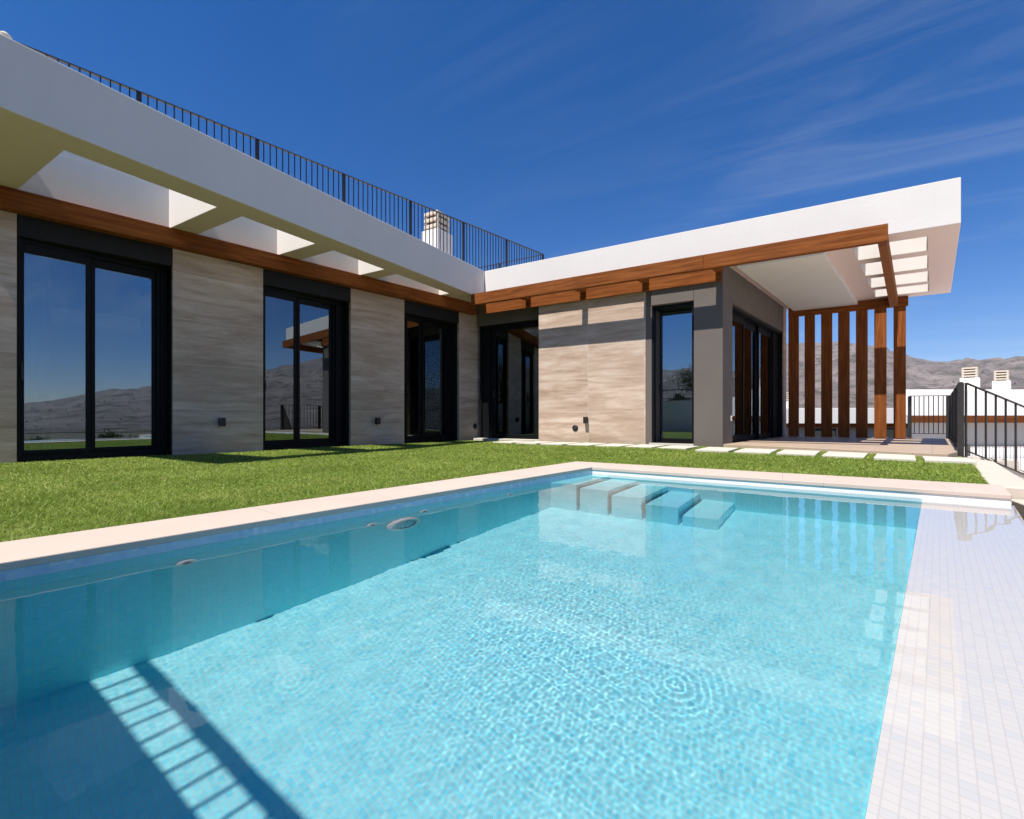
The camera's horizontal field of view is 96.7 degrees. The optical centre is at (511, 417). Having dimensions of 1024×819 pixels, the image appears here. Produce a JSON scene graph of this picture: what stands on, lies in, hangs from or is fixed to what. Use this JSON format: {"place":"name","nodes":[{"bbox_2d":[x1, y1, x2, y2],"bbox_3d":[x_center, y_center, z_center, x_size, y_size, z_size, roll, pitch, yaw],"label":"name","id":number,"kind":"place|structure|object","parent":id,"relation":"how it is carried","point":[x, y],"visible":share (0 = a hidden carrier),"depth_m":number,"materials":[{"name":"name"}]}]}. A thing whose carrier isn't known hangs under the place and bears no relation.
{"place":"outdoors","nodes":[
{"label":"outdoors","id":0,"kind":"place"},
{"bbox_2d":[4,470,924,570],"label":"terrain","id":1,"kind":"structure","parent":0,"point":[378,506],"depth_m":12.46,"materials":[{"name":"soil"}]},
{"bbox_2d":[786,392,907,437],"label":"neighbour house","id":2,"kind":"structure","parent":1,"relation":"on","point":[852,422],"depth_m":30.01,"materials":[{"name":"white paint"}]},
{"bbox_2d":[815,429,835,436],"bbox_3d":[20.988,1.825,30.677,1.717,2.150,0.062,0,0,0],"label":"window","id":3,"kind":"structure","parent":2,"relation":"in","point":[817,431],"depth_m":30.66,"materials":[{"name":"grey glass"}]},
{"bbox_2d":[887,429,892,437],"bbox_3d":[25.238,1.825,30.677,1.217,2.150,0.062,0,0,0],"label":"window","id":4,"kind":"structure","parent":2,"relation":"in","point":[889,431],"depth_m":30.66,"materials":[{"name":"grey glass"}]},
{"bbox_2d":[0,440,992,541],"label":"ground","id":5,"kind":"structure","parent":0,"point":[327,484],"depth_m":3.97,"materials":[{"name":"green plant"}]},
{"bbox_2d":[0,31,960,462],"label":"villa","id":6,"kind":"object","parent":5,"relation":"on","point":[202,283],"visible":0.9,"depth_m":7.79,"materials":[{"name":"white paint"}]},
{"bbox_2d":[25,253,50,449],"bbox_3d":[-5.787,-0.820,5.560,0.220,2.540,0.087,0,0,-45],"label":"glass door pane","id":7,"kind":"object","parent":6,"relation":"hanging from","point":[37,352],"visible":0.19,"depth_m":5.55,"materials":[{"name":"clear glass"}]},
{"bbox_2d":[17,237,166,462],"bbox_3d":[-5.374,-0.775,5.905,0.195,2.650,1.454,0,0,36],"label":"sliding door","id":8,"kind":"structure","parent":6,"relation":"in","point":[157,277],"depth_m":5.87,"materials":[{"name":"black metal"}]},
{"bbox_2d":[219,418,225,425],"bbox_3d":[-4.278,0.067,6.718,0.097,0.128,0.072,0,0,43],"label":"wall lamp","id":9,"kind":"object","parent":6,"relation":"attached to","point":[222,421],"visible":1,"depth_m":6.68,"materials":[{"name":"black metal"}]},
{"bbox_2d":[14,40,543,272],"bbox_3d":[-2.589,-3.768,8.628,0.054,1.215,9.963,0,0,44],"label":"roof railing","id":10,"kind":"object","parent":6,"relation":"on","point":[139,94],"visible":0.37,"depth_m":8.58,"materials":[{"name":"metal"}]},
{"bbox_2d":[263,285,343,450],"bbox_3d":[-3.588,-0.775,7.839,0.195,2.650,1.460,0,0,36],"label":"sliding door","id":11,"kind":"structure","parent":6,"relation":"in","point":[303,335],"depth_m":7.84,"materials":[{"name":"black glass"}]},
{"bbox_2d":[375,418,380,423],"bbox_3d":[-2.538,0.067,8.603,0.097,0.128,0.072,0,0,43],"label":"wall lamp","id":12,"kind":"object","parent":6,"relation":"attached to","point":[377,420],"visible":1,"depth_m":8.57,"materials":[{"name":"black metal"}]},
{"bbox_2d":[404,314,451,442],"bbox_3d":[-1.827,-0.775,9.744,0.195,2.650,1.422,0,0,36],"label":"sliding door","id":13,"kind":"structure","parent":6,"relation":"in","point":[427,343],"depth_m":9.80,"materials":[{"name":"black glass"}]},
{"bbox_2d":[480,319,538,438],"bbox_3d":[0.073,-0.772,10.126,1.748,2.645,0.235,0,0,31],"label":"sliding door","id":14,"kind":"structure","parent":6,"relation":"in","point":[509,352],"depth_m":10.19,"materials":[{"name":"black glass"}]},
{"bbox_2d":[479,255,539,269],"bbox_3d":[-0.956,-3.767,13.283,4.075,1.214,0.054,0,0,31],"label":"roof railing","id":15,"kind":"object","parent":6,"relation":"on","point":[504,262],"visible":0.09,"depth_m":12.90,"materials":[{"name":"metal"}]},
{"bbox_2d":[572,425,577,430],"bbox_3d":[1.235,0.205,8.909,0.119,0.119,0.018,0,0,31],"label":"wall outlet","id":16,"kind":"object","parent":6,"relation":"attached to","point":[574,427],"depth_m":8.90,"materials":[{"name":"metal"}]},
{"bbox_2d":[583,417,587,423],"bbox_3d":[1.417,0.052,8.757,0.072,0.128,0.094,0,0,31],"label":"wall lamp","id":17,"kind":"object","parent":6,"relation":"attached to","point":[585,420],"visible":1,"depth_m":8.72,"materials":[{"name":"black metal"}]},
{"bbox_2d":[652,301,693,443],"bbox_3d":[2.944,-0.724,8.210,0.722,2.548,0.475,0,0,31],"label":"sliding door","id":18,"kind":"structure","parent":6,"relation":"in","point":[689,306],"depth_m":8.19,"materials":[{"name":"black glass"}]},
{"bbox_2d":[756,329,756,436],"bbox_3d":[5.349,-0.850,10.142,0.091,2.600,0.750,0,0,42],"label":"curtain","id":19,"kind":"object","parent":6,"relation":"hanging from","point":[756,382],"visible":0.06,"depth_m":10.32,"materials":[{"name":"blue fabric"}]},
{"bbox_2d":[732,305,781,442],"bbox_3d":[4.975,-0.718,9.370,0.255,2.535,3.696,0,0,43],"label":"sliding door","id":20,"kind":"structure","parent":6,"relation":"in","point":[744,326],"depth_m":9.60,"materials":[{"name":"black glass"}]},
{"bbox_2d":[0,461,1011,581],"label":"swimming pool","id":21,"kind":"structure","parent":5,"relation":"in","point":[106,543],"depth_m":2.68,"materials":[{"name":"stone"}]},
{"bbox_2d":[0,474,1023,818],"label":"pool water","id":22,"kind":"structure","parent":21,"relation":"in","point":[594,646],"depth_m":1.04,"materials":[{"name":"blue liquid"}]},
{"bbox_2d":[496,440,530,443],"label":"stepping stone","id":23,"kind":"object","parent":5,"relation":"on","point":[513,441],"visible":0.47,"depth_m":8.90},
{"bbox_2d":[516,441,551,444],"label":"stepping stone","id":24,"kind":"object","parent":5,"relation":"on","point":[534,442],"visible":0.56,"depth_m":8.57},
{"bbox_2d":[540,442,580,445],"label":"stepping stone","id":25,"kind":"object","parent":5,"relation":"on","point":[559,443],"visible":0.59,"depth_m":8.24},
{"bbox_2d":[567,443,606,445],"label":"stepping stone","id":26,"kind":"object","parent":5,"relation":"on","point":[584,444],"visible":0.48,"depth_m":7.96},
{"bbox_2d":[595,443,635,447],"bbox_3d":[1.800,0.500,7.893,0.427,0.059,0.743,0,0,37],"label":"stepping stone","id":27,"kind":"object","parent":5,"relation":"on","point":[615,445],"visible":0.49,"depth_m":7.71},
{"bbox_2d":[625,444,665,447],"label":"stepping stone","id":28,"kind":"object","parent":5,"relation":"on","point":[645,446],"visible":0.59,"depth_m":7.51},
{"bbox_2d":[658,445,698,449],"bbox_3d":[2.694,0.500,7.362,0.427,0.059,0.743,0,0,37],"label":"stepping stone","id":29,"kind":"object","parent":5,"relation":"on","point":[673,447],"visible":0.58,"depth_m":7.18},
{"bbox_2d":[695,447,738,452],"bbox_3d":[3.104,0.500,6.868,0.438,0.060,0.828,0,0,37],"label":"stepping stone","id":30,"kind":"object","parent":5,"relation":"on","point":[719,449],"visible":0.64,"depth_m":6.68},
{"bbox_2d":[734,448,777,454],"bbox_3d":[3.531,0.500,6.568,0.440,0.060,0.827,0,0,36],"label":"stepping stone","id":31,"kind":"object","parent":5,"relation":"on","point":[755,450],"visible":0.6,"depth_m":6.48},
{"bbox_2d":[776,449,819,456],"bbox_3d":[3.931,0.499,6.232,0.444,0.062,0.825,0,0,37],"label":"stepping stone","id":32,"kind":"object","parent":5,"relation":"on","point":[812,453],"visible":0.6,"depth_m":6.09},
{"bbox_2d":[723,436,957,456],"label":"terrace floor","id":33,"kind":"structure","parent":5,"relation":"on","point":[921,447],"depth_m":7.41,"materials":[{"name":"stone"}]},
{"bbox_2d":[908,395,949,438],"bbox_3d":[8.819,0.012,9.634,0.744,0.956,0.090,0,0,19],"label":"terrace railing","id":34,"kind":"object","parent":33,"relation":"on","point":[910,433],"visible":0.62,"depth_m":9.63,"materials":[{"name":"metal"}]},
{"bbox_2d":[949,382,963,456],"bbox_3d":[7.516,0.037,7.725,0.108,1.006,5.050,0,0,43],"label":"terrace railing","id":35,"kind":"object","parent":33,"relation":"on","point":[956,417],"visible":0.81,"depth_m":5.96,"materials":[{"name":"metal"}]},
{"bbox_2d":[822,451,867,458],"bbox_3d":[4.315,0.500,5.888,0.439,0.059,0.850,0,0,40],"label":"stepping stone","id":36,"kind":"object","parent":5,"relation":"on","point":[855,455],"visible":0.61,"depth_m":5.79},
{"bbox_2d":[874,453,915,461],"bbox_3d":[4.650,0.499,5.527,0.375,0.061,0.792,0,0,41],"label":"stepping stone","id":37,"kind":"object","parent":5,"relation":"on","point":[892,457],"visible":0.74,"depth_m":5.34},
{"bbox_2d":[922,456,976,465],"bbox_3d":[4.967,0.500,5.186,0.418,0.060,0.668,0,0,40],"label":"stepping stone","id":38,"kind":"object","parent":5,"relation":"on","point":[956,460],"visible":0.66,"depth_m":5.09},
{"bbox_2d":[0,0,1023,361],"label":"sky","id":39,"kind":"structure","parent":0,"point":[552,128],"materials":[{"name":"blue"}]},
{"bbox_2d":[786,341,1023,407],"bbox_3d":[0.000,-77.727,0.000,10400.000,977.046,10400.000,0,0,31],"label":"hills","id":40,"kind":"structure","parent":0,"point":[923,377],"depth_m":1474.94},
{"bbox_2d":[906,367,1023,445],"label":"neighbour house","id":41,"kind":"structure","parent":0,"point":[1001,384],"depth_m":17.26,"materials":[{"name":"white plaster"},{"name":"terracotta tile"}]},
{"bbox_2d":[964,446,1023,469],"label":"yard","id":42,"kind":"structure","parent":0,"point":[992,452],"depth_m":14.57,"materials":[{"name":"white concrete"}]},
{"bbox_2d":[964,456,1023,479],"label":"outside stairs","id":43,"kind":"structure","parent":42,"relation":"on","point":[1010,463],"depth_m":5.95,"materials":[{"name":"white concrete"}]},
{"bbox_2d":[964,383,1023,474],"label":"stair railing","id":44,"kind":"object","parent":43,"relation":"on","point":[1005,425],"visible":0.91,"depth_m":5.94,"materials":[{"name":"metal"}]},
{"bbox_2d":[967,444,1023,469],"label":"wire fence","id":45,"kind":"object","parent":42,"relation":"on","point":[969,447],"visible":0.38,"depth_m":7.25,"materials":[{"name":"metal"}]},
{"bbox_2d":[1009,499,1023,519],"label":"side kerb","id":46,"kind":"structure","parent":42,"relation":"on","point":[1018,504],"depth_m":3.21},
{"bbox_2d":[967,458,1023,499],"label":"side path","id":47,"kind":"structure","parent":0,"point":[993,473],"depth_m":3.94,"materials":[{"name":"white concrete"}]}
]}

